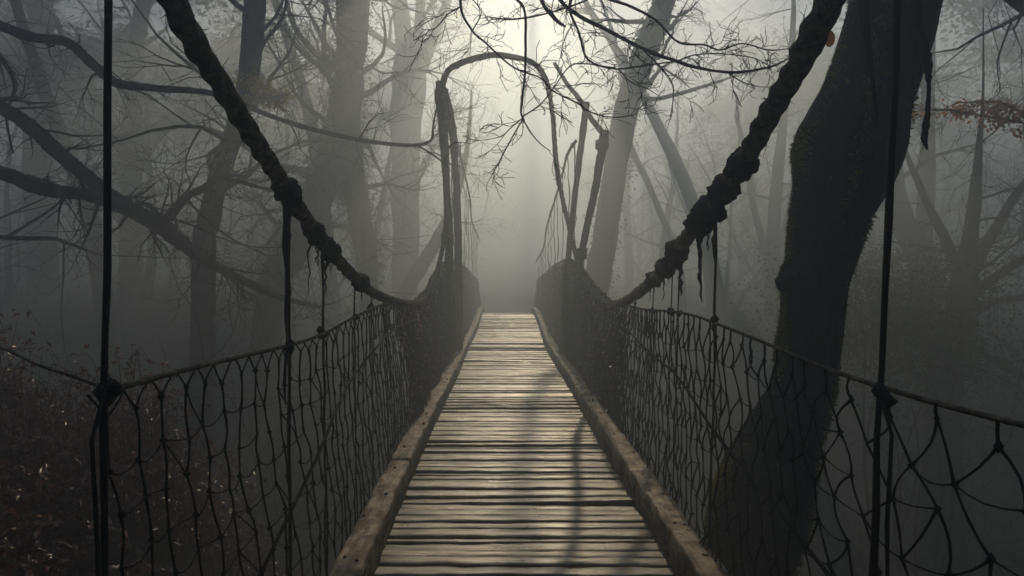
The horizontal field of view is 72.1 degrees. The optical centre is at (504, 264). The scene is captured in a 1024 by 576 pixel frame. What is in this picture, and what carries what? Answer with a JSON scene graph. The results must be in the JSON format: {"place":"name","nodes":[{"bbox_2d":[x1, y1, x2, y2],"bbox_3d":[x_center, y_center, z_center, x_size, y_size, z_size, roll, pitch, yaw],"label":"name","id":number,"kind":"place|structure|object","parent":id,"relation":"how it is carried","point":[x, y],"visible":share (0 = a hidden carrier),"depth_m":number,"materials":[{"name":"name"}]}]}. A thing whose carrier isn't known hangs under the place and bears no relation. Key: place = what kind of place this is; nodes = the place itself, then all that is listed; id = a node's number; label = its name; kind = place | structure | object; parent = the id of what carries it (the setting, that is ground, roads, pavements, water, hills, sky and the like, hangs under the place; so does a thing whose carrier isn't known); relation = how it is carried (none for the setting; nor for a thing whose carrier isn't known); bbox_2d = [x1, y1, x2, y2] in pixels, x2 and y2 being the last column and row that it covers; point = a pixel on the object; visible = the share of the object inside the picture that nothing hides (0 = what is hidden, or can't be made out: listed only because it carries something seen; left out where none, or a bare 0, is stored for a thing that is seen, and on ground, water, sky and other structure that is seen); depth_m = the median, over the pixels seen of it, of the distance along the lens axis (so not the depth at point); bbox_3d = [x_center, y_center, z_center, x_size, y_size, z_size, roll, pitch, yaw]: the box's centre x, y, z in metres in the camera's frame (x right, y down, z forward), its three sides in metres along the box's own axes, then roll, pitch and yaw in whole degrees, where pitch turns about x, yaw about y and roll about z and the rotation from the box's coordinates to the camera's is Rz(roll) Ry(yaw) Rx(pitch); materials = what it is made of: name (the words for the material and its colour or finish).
{"place":"outdoors","nodes":[
{"label":"outdoors","id":0,"kind":"place"},
{"bbox_2d":[0,247,1023,575],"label":"ground","id":1,"kind":"structure","parent":0,"point":[506,277],"depth_m":22.49,"materials":[{"name":"grey plant"}]},
{"bbox_2d":[0,241,72,391],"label":"bare shrub","id":2,"kind":"object","parent":1,"relation":"on","point":[16,317],"visible":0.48,"depth_m":21.97,"materials":[{"name":"grey plant"}]},
{"bbox_2d":[0,152,74,284],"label":"bare tree","id":3,"kind":"object","parent":1,"relation":"on","point":[16,261],"visible":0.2,"depth_m":37.95,"materials":[{"name":"grey plant"}]},
{"bbox_2d":[0,182,74,274],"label":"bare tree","id":4,"kind":"object","parent":1,"relation":"on","point":[23,233],"visible":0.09,"depth_m":55.09,"materials":[{"name":"grey plant"}]},
{"bbox_2d":[0,124,81,277],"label":"bare tree","id":5,"kind":"object","parent":1,"relation":"on","point":[21,196],"visible":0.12,"depth_m":51.14,"materials":[{"name":"grey plant"}]},
{"bbox_2d":[0,138,114,278],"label":"bare tree","id":6,"kind":"object","parent":1,"relation":"on","point":[22,270],"visible":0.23,"depth_m":47.51,"materials":[{"name":"grey plant"}]},
{"bbox_2d":[0,168,118,281],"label":"bare tree","id":7,"kind":"object","parent":1,"relation":"on","point":[71,257],"visible":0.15,"depth_m":44.54,"materials":[{"name":"grey plant"}]},
{"bbox_2d":[0,284,122,409],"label":"bare shrub","id":8,"kind":"object","parent":1,"relation":"on","point":[55,352],"visible":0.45,"depth_m":16.52,"materials":[{"name":"grey plant"}]},
{"bbox_2d":[56,152,119,271],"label":"bare tree","id":9,"kind":"object","parent":1,"relation":"on","point":[75,267],"visible":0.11,"depth_m":59.03,"materials":[{"name":"grey plant"}]},
{"bbox_2d":[0,43,186,311],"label":"bare tree","id":10,"kind":"object","parent":1,"relation":"on","point":[9,286],"visible":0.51,"depth_m":28.40,"materials":[{"name":"black plant"}]},
{"bbox_2d":[1,0,192,311],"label":"bare tree","id":11,"kind":"object","parent":1,"relation":"on","point":[113,234],"visible":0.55,"depth_m":27.30,"materials":[{"name":"grey plant"}]},
{"bbox_2d":[16,332,185,434],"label":"bare shrub","id":12,"kind":"object","parent":1,"relation":"on","point":[75,381],"visible":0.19,"depth_m":20.27,"materials":[{"name":"brown plant"}]},
{"bbox_2d":[17,98,185,284],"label":"bare tree","id":13,"kind":"object","parent":1,"relation":"on","point":[113,217],"visible":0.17,"depth_m":45.92,"materials":[{"name":"grey plant"}]},
{"bbox_2d":[4,335,220,475],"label":"bare shrub","id":14,"kind":"object","parent":1,"relation":"on","point":[91,395],"visible":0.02,"depth_m":17.75,"materials":[{"name":"brown plant"}]},
{"bbox_2d":[62,113,164,240],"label":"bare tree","id":15,"kind":"object","parent":1,"relation":"on","point":[120,187],"visible":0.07,"depth_m":52.56,"materials":[{"name":"grey plant"}]},
{"bbox_2d":[0,0,233,298],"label":"old tree","id":16,"kind":"object","parent":1,"relation":"on","point":[34,260],"visible":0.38,"depth_m":33.58,"materials":[{"name":"grey plant"}]},
{"bbox_2d":[7,302,230,454],"bbox_3d":[-11.526,4.259,19.601,6.186,6.434,5.583,0,0,18],"label":"bare shrub","id":17,"kind":"object","parent":1,"relation":"on","point":[96,382],"visible":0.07,"depth_m":20.06,"materials":[{"name":"brown plant"}]},
{"bbox_2d":[27,1,249,298],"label":"bare tree","id":18,"kind":"object","parent":1,"relation":"on","point":[149,289],"visible":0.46,"depth_m":31.64,"materials":[{"name":"grey plant"}]},
{"bbox_2d":[0,0,284,411],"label":"bare tree","id":19,"kind":"object","parent":1,"relation":"on","point":[16,6],"visible":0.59,"depth_m":21.85,"materials":[{"name":"grey plant"}]},
{"bbox_2d":[58,66,237,288],"bbox_3d":[-19.822,-4.641,39.383,9.708,13.149,9.378,0,0,30],"label":"bare tree","id":20,"kind":"object","parent":1,"relation":"on","point":[115,232],"visible":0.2,"depth_m":39.00,"materials":[{"name":"grey plant"}]},
{"bbox_2d":[0,309,308,575],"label":"undergrowth","id":21,"kind":"object","parent":1,"relation":"on","point":[62,479],"visible":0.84,"depth_m":5.32,"materials":[{"name":"black plant"}]},
{"bbox_2d":[3,0,310,300],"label":"spreading tree","id":22,"kind":"object","parent":1,"relation":"on","point":[137,21],"visible":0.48,"depth_m":31.75,"materials":[{"name":"grey plant"}]},
{"bbox_2d":[18,251,319,514],"bbox_3d":[-9.562,4.327,17.828,8.462,9.751,9.376,0,0,-2],"label":"bare shrub","id":23,"kind":"object","parent":1,"relation":"on","point":[173,382],"visible":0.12,"depth_m":19.02,"materials":[{"name":"grey plant"}]},
{"bbox_2d":[112,166,225,269],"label":"bare tree","id":24,"kind":"object","parent":1,"relation":"on","point":[160,264],"visible":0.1,"depth_m":59.76,"materials":[{"name":"grey plant"}]},
{"bbox_2d":[24,195,318,433],"bbox_3d":[-9.610,2.370,22.620,8.481,9.773,9.397,0,0,-22],"label":"bare shrub","id":25,"kind":"object","parent":1,"relation":"on","point":[179,352],"visible":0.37,"depth_m":21.54,"materials":[{"name":"grey plant"}]},
{"bbox_2d":[71,301,285,457],"bbox_3d":[-10.199,4.163,20.477,6.079,6.323,5.487,0,0,33],"label":"bare shrub","id":26,"kind":"object","parent":1,"relation":"on","point":[164,386],"visible":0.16,"depth_m":21.16,"materials":[{"name":"grey plant"}]},
{"bbox_2d":[146,146,242,256],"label":"bare tree","id":27,"kind":"object","parent":1,"relation":"on","point":[190,189],"visible":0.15,"depth_m":55.83,"materials":[{"name":"grey plant"}]},
{"bbox_2d":[64,354,326,514],"bbox_3d":[-7.986,5.698,15.967,7.272,7.203,8.599,0,0,-3],"label":"bare shrub","id":28,"kind":"object","parent":1,"relation":"on","point":[233,436],"visible":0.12,"depth_m":18.00,"materials":[{"name":"brown plant"}]},
{"bbox_2d":[0,1,392,286],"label":"bare tree","id":29,"kind":"object","parent":1,"relation":"on","point":[226,50],"visible":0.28,"depth_m":41.75,"materials":[{"name":"grey plant"}]},
{"bbox_2d":[62,367,359,575],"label":"bare shrub","id":30,"kind":"object","parent":1,"relation":"on","point":[251,496],"visible":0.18,"depth_m":11.04,"materials":[{"name":"brown plant"}]},
{"bbox_2d":[98,389,331,573],"bbox_3d":[-6.273,5.092,10.663,6.160,6.289,7.088,0,0,32],"label":"bare shrub","id":31,"kind":"object","parent":1,"relation":"on","point":[260,492],"visible":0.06,"depth_m":11.80,"materials":[{"name":"brown plant"}]},
{"bbox_2d":[29,105,423,575],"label":"bare shrub","id":32,"kind":"object","parent":1,"relation":"on","point":[235,414],"visible":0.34,"depth_m":9.95,"materials":[{"name":"black plant"}]},
{"bbox_2d":[73,324,386,573],"bbox_3d":[-5.375,4.650,14.494,7.466,8.603,8.272,0,0,-16],"label":"bare shrub","id":33,"kind":"object","parent":1,"relation":"on","point":[244,458],"visible":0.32,"depth_m":14.39,"materials":[{"name":"brown plant"}]},
{"bbox_2d":[143,131,317,286],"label":"bare tree","id":34,"kind":"object","parent":1,"relation":"on","point":[230,218],"visible":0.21,"depth_m":40.33,"materials":[{"name":"grey plant"}]},
{"bbox_2d":[191,155,272,269],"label":"bare tree","id":35,"kind":"object","parent":1,"relation":"on","point":[233,226],"visible":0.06,"depth_m":61.34,"materials":[{"name":"grey plant"}]},
{"bbox_2d":[125,106,345,296],"bbox_3d":[-13.116,-2.656,33.577,10.537,9.453,10.799,0,0,37],"label":"bare tree","id":36,"kind":"object","parent":1,"relation":"on","point":[250,243],"visible":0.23,"depth_m":33.69,"materials":[{"name":"grey plant"}]},
{"bbox_2d":[98,38,387,323],"bbox_3d":[-9.367,-2.758,27.443,9.117,13.083,13.462,0,0,-15],"label":"bare tree","id":37,"kind":"object","parent":1,"relation":"on","point":[286,139],"visible":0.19,"depth_m":25.31,"materials":[{"name":"grey plant"}]},
{"bbox_2d":[0,0,490,558],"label":"bare tree","id":38,"kind":"object","parent":1,"relation":"on","point":[254,42],"visible":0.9,"depth_m":13.80,"materials":[{"name":"grey plant"}]},
{"bbox_2d":[186,139,307,278],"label":"bare tree","id":39,"kind":"object","parent":1,"relation":"on","point":[279,216],"visible":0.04,"depth_m":44.64,"materials":[{"name":"grey plant"}]},
{"bbox_2d":[187,144,308,275],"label":"bare tree","id":40,"kind":"object","parent":1,"relation":"on","point":[259,222],"visible":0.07,"depth_m":51.09,"materials":[{"name":"grey plant"}]},
{"bbox_2d":[0,0,513,420],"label":"reaching tree","id":41,"kind":"object","parent":1,"relation":"on","point":[154,220],"visible":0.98,"depth_m":10.15,"materials":[{"name":"black plant"}]},
{"bbox_2d":[218,207,351,327],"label":"bare shrub","id":42,"kind":"object","parent":1,"relation":"on","point":[258,278],"visible":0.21,"depth_m":24.49,"materials":[{"name":"grey plant"}]},
{"bbox_2d":[216,96,391,289],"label":"bare tree","id":43,"kind":"object","parent":1,"relation":"on","point":[340,230],"visible":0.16,"depth_m":36.89,"materials":[{"name":"grey plant"}]},
{"bbox_2d":[271,0,341,337],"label":"bare tree","id":44,"kind":"object","parent":1,"relation":"on","point":[331,287],"visible":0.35,"depth_m":23.64,"materials":[{"name":"grey plant"}]},
{"bbox_2d":[217,327,403,479],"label":"bare shrub","id":45,"kind":"object","parent":1,"relation":"on","point":[313,430],"visible":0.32,"depth_m":20.43,"materials":[{"name":"grey plant"}]},
{"bbox_2d":[234,37,389,290],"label":"bare tree","id":46,"kind":"object","parent":1,"relation":"on","point":[306,277],"visible":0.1,"depth_m":39.84,"materials":[{"name":"grey plant"}]},
{"bbox_2d":[179,82,464,302],"bbox_3d":[-7.157,-2.750,29.049,11.462,10.033,11.184,0,0,11],"label":"bare tree","id":47,"kind":"object","parent":1,"relation":"on","point":[341,281],"visible":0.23,"depth_m":28.96,"materials":[{"name":"grey plant"}]},
{"bbox_2d":[102,0,554,508],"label":"bare tree","id":48,"kind":"object","parent":1,"relation":"on","point":[351,188],"visible":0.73,"depth_m":19.18,"materials":[{"name":"grey plant"}]},
{"bbox_2d":[266,133,431,283],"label":"bare tree","id":49,"kind":"object","parent":1,"relation":"on","point":[345,219],"visible":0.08,"depth_m":44.36,"materials":[{"name":"grey plant"}]},
{"bbox_2d":[253,1,513,280],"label":"bare tree","id":50,"kind":"object","parent":1,"relation":"on","point":[387,167],"visible":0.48,"depth_m":26.41,"materials":[{"name":"grey plant"}]},
{"bbox_2d":[366,154,435,272],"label":"bare tree","id":51,"kind":"object","parent":1,"relation":"on","point":[390,253],"visible":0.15,"depth_m":51.56,"materials":[{"name":"grey plant"}]},
{"bbox_2d":[312,125,494,286],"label":"bare tree","id":52,"kind":"object","parent":1,"relation":"on","point":[384,236],"visible":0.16,"depth_m":40.94,"materials":[{"name":"grey plant"}]},
{"bbox_2d":[267,0,541,299],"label":"forked tree","id":53,"kind":"object","parent":1,"relation":"on","point":[406,265],"visible":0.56,"depth_m":30.52,"materials":[{"name":"grey plant"}]},
{"bbox_2d":[371,151,478,265],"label":"bare tree","id":54,"kind":"object","parent":1,"relation":"on","point":[421,209],"visible":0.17,"depth_m":46.30,"materials":[{"name":"grey plant"}]},
{"bbox_2d":[387,92,539,334],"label":"bare tree","id":55,"kind":"object","parent":1,"relation":"on","point":[434,242],"visible":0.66,"depth_m":23.83,"materials":[{"name":"grey plant"}]},
{"bbox_2d":[0,0,1023,575],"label":"rope bridge","id":56,"kind":"structure","parent":1,"relation":"on","point":[516,452],"depth_m":4.13,"materials":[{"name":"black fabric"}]},
{"bbox_2d":[558,151,649,270],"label":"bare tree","id":57,"kind":"object","parent":1,"relation":"on","point":[613,268],"visible":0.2,"depth_m":62.17,"materials":[{"name":"grey plant"}]},
{"bbox_2d":[523,33,710,292],"bbox_3d":[5.885,-5.082,36.925,10.058,14.103,10.412,0,0,-12],"label":"bare tree","id":58,"kind":"object","parent":1,"relation":"on","point":[629,268],"visible":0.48,"depth_m":36.65,"materials":[{"name":"grey plant"}]},
{"bbox_2d":[538,0,725,319],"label":"leafy tree","id":59,"kind":"object","parent":1,"relation":"on","point":[681,176],"visible":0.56,"depth_m":25.16,"materials":[{"name":"grey plant"}]},
{"bbox_2d":[529,0,745,311],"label":"leaning sapling","id":60,"kind":"object","parent":1,"relation":"on","point":[651,191],"visible":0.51,"depth_m":26.89,"materials":[{"name":"grey plant"}]},
{"bbox_2d":[508,0,774,396],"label":"leaning tree","id":61,"kind":"object","parent":1,"relation":"on","point":[603,248],"visible":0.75,"depth_m":19.24,"materials":[{"name":"grey plant"}]},
{"bbox_2d":[576,151,725,280],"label":"bare tree","id":62,"kind":"object","parent":1,"relation":"on","point":[639,251],"visible":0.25,"depth_m":46.36,"materials":[{"name":"grey plant"}]},
{"bbox_2d":[565,128,752,281],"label":"bare tree","id":63,"kind":"object","parent":1,"relation":"on","point":[652,254],"visible":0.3,"depth_m":41.56,"materials":[{"name":"grey plant"}]},
{"bbox_2d":[561,21,768,301],"bbox_3d":[7.502,-3.859,31.740,7.808,14.063,11.734,0,0,33],"label":"bare tree","id":64,"kind":"object","parent":1,"relation":"on","point":[662,247],"visible":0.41,"depth_m":31.87,"materials":[{"name":"grey plant"}]},
{"bbox_2d":[621,175,728,269],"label":"bare tree","id":65,"kind":"object","parent":1,"relation":"on","point":[660,229],"visible":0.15,"depth_m":52.36,"materials":[{"name":"grey plant"}]},
{"bbox_2d":[622,110,767,270],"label":"bare tree","id":66,"kind":"object","parent":1,"relation":"on","point":[699,193],"visible":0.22,"depth_m":58.62,"materials":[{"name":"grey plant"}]},
{"bbox_2d":[397,0,1023,198],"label":"overhanging tree","id":67,"kind":"object","parent":1,"relation":"on","point":[1017,5],"visible":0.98,"depth_m":5.20,"materials":[{"name":"black plant"}]},
{"bbox_2d":[618,81,803,284],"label":"bare tree","id":68,"kind":"object","parent":1,"relation":"on","point":[715,171],"visible":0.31,"depth_m":36.80,"materials":[{"name":"grey plant"}]},
{"bbox_2d":[618,58,810,311],"bbox_3d":[9.001,-2.632,27.977,11.097,9.956,11.373,0,0,-15],"label":"bare tree","id":69,"kind":"object","parent":1,"relation":"on","point":[727,285],"visible":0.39,"depth_m":26.98,"materials":[{"name":"grey plant"}]},
{"bbox_2d":[628,0,823,321],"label":"slim tree","id":70,"kind":"object","parent":1,"relation":"on","point":[776,194],"visible":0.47,"depth_m":24.91,"materials":[{"name":"grey plant"}]},
{"bbox_2d":[690,160,771,273],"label":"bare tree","id":71,"kind":"object","parent":1,"relation":"on","point":[746,223],"visible":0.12,"depth_m":53.58,"materials":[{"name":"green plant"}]},
{"bbox_2d":[678,117,789,278],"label":"bare tree","id":72,"kind":"object","parent":1,"relation":"on","point":[745,277],"visible":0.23,"depth_m":48.54,"materials":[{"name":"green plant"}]},
{"bbox_2d":[697,102,802,284],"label":"bare tree","id":73,"kind":"object","parent":1,"relation":"on","point":[742,280],"visible":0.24,"depth_m":42.55,"materials":[{"name":"grey plant"}]},
{"bbox_2d":[625,176,911,433],"bbox_3d":[7.468,1.258,22.593,7.967,9.181,8.828,0,0,-11],"label":"bare shrub","id":74,"kind":"object","parent":1,"relation":"on","point":[747,345],"visible":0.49,"depth_m":22.86,"materials":[{"name":"grey plant"}]},
{"bbox_2d":[692,138,881,278],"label":"bare tree","id":75,"kind":"object","parent":1,"relation":"on","point":[747,220],"visible":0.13,"depth_m":38.72,"materials":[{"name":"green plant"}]},
{"bbox_2d":[652,101,940,304],"bbox_3d":[11.807,-2.432,28.858,10.714,9.378,10.454,0,0,28],"label":"bare tree","id":76,"kind":"object","parent":1,"relation":"on","point":[738,247],"visible":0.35,"depth_m":28.91,"materials":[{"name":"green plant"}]},
{"bbox_2d":[720,209,876,324],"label":"bare shrub","id":77,"kind":"object","parent":1,"relation":"on","point":[757,268],"visible":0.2,"depth_m":25.84,"materials":[{"name":"grey plant"}]},
{"bbox_2d":[668,0,1023,575],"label":"mossy tree","id":78,"kind":"object","parent":1,"relation":"on","point":[838,156],"visible":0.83,"depth_m":4.79,"materials":[{"name":"black plant"}]},
{"bbox_2d":[857,0,876,128],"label":"hanging vine","id":79,"kind":"object","parent":78,"relation":"hanging from","point":[864,11],"visible":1,"depth_m":3.29,"materials":[{"name":"plant"}]},
{"bbox_2d":[912,0,932,149],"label":"hanging vine","id":80,"kind":"object","parent":78,"relation":"hanging from","point":[924,49],"visible":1,"depth_m":3.49,"materials":[{"name":"plant"}]},
{"bbox_2d":[686,0,1023,282],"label":"leafy tree","id":81,"kind":"object","parent":1,"relation":"on","point":[828,57],"visible":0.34,"depth_m":41.07,"materials":[{"name":"grey plant"}]},
{"bbox_2d":[696,77,1023,298],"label":"bare tree","id":82,"kind":"object","parent":1,"relation":"on","point":[873,240],"visible":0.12,"depth_m":28.70,"materials":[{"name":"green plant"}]},
{"bbox_2d":[704,218,1022,575],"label":"leafy bush","id":83,"kind":"object","parent":1,"relation":"on","point":[871,273],"visible":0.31,"depth_m":13.08,"materials":[{"name":"grey plant"}]},
{"bbox_2d":[786,115,1000,282],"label":"bare tree","id":84,"kind":"object","parent":1,"relation":"on","point":[881,230],"visible":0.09,"depth_m":31.03,"materials":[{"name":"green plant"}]},
{"bbox_2d":[783,0,1023,463],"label":"curved tree","id":85,"kind":"object","parent":1,"relation":"on","point":[905,229],"visible":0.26,"depth_m":20.69,"materials":[{"name":"grey plant"}]},
{"bbox_2d":[799,2,1023,575],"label":"tree","id":86,"kind":"object","parent":1,"relation":"on","point":[955,441],"visible":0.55,"depth_m":14.83,"materials":[{"name":"grey plant"}]},
{"bbox_2d":[802,227,1023,575],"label":"bare shrub","id":87,"kind":"object","parent":1,"relation":"on","point":[984,491],"visible":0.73,"depth_m":10.75,"materials":[{"name":"brown plant"}]},
{"bbox_2d":[830,236,1023,575],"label":"leafy bush","id":88,"kind":"object","parent":1,"relation":"on","point":[918,344],"visible":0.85,"depth_m":12.19,"materials":[{"name":"grey plant"}]},
{"bbox_2d":[841,161,1023,435],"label":"bare shrub","id":89,"kind":"object","parent":1,"relation":"on","point":[1022,334],"visible":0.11,"depth_m":21.64,"materials":[{"name":"grey plant"}]},
{"bbox_2d":[852,118,1021,286],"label":"bare tree","id":90,"kind":"object","parent":1,"relation":"on","point":[951,195],"visible":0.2,"depth_m":39.66,"materials":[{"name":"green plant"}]},
{"bbox_2d":[865,69,1018,290],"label":"bare tree","id":91,"kind":"object","parent":1,"relation":"on","point":[892,251],"visible":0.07,"depth_m":33.57,"materials":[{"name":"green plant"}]},
{"bbox_2d":[903,0,1002,365],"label":"leafy tree","id":92,"kind":"object","parent":1,"relation":"on","point":[929,182],"visible":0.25,"depth_m":22.98,"materials":[{"name":"grey plant"}]},
{"bbox_2d":[897,124,1010,267],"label":"bare tree","id":93,"kind":"object","parent":1,"relation":"on","point":[950,185],"visible":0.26,"depth_m":51.31,"materials":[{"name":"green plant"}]},
{"bbox_2d":[903,92,1009,245],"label":"bare tree","id":94,"kind":"object","parent":1,"relation":"on","point":[945,194],"visible":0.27,"depth_m":43.03,"materials":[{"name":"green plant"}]},
{"bbox_2d":[908,7,1023,182],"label":"rusty leaved tree","id":95,"kind":"object","parent":1,"relation":"on","point":[959,112],"visible":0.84,"depth_m":10.36,"materials":[{"name":"brown plant"}]},
{"bbox_2d":[909,99,1023,280],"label":"bare tree","id":96,"kind":"object","parent":1,"relation":"on","point":[983,179],"visible":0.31,"depth_m":47.18,"materials":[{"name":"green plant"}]},
{"bbox_2d":[917,132,1016,243],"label":"bare tree","id":97,"kind":"object","parent":1,"relation":"on","point":[968,183],"visible":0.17,"depth_m":59.16,"materials":[{"name":"grey plant"}]},
{"bbox_2d":[933,122,1023,302],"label":"bare tree","id":98,"kind":"object","parent":1,"relation":"on","point":[1018,280],"visible":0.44,"depth_m":30.66,"materials":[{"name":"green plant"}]},
{"bbox_2d":[937,129,1023,295],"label":"bare tree","id":99,"kind":"object","parent":1,"relation":"on","point":[999,197],"visible":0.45,"depth_m":34.36,"materials":[{"name":"grey plant"}]},
{"bbox_2d":[965,294,1023,448],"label":"bare shrub","id":100,"kind":"object","parent":1,"relation":"on","point":[1001,388],"visible":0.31,"depth_m":20.25,"materials":[{"name":"grey plant"}]},
{"bbox_2d":[968,135,1023,268],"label":"bare tree","id":101,"kind":"object","parent":1,"relation":"on","point":[1008,183],"visible":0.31,"depth_m":64.93,"materials":[{"name":"grey plant"}]},
{"bbox_2d":[0,0,1023,255],"label":"sky","id":102,"kind":"structure","parent":0,"point":[536,203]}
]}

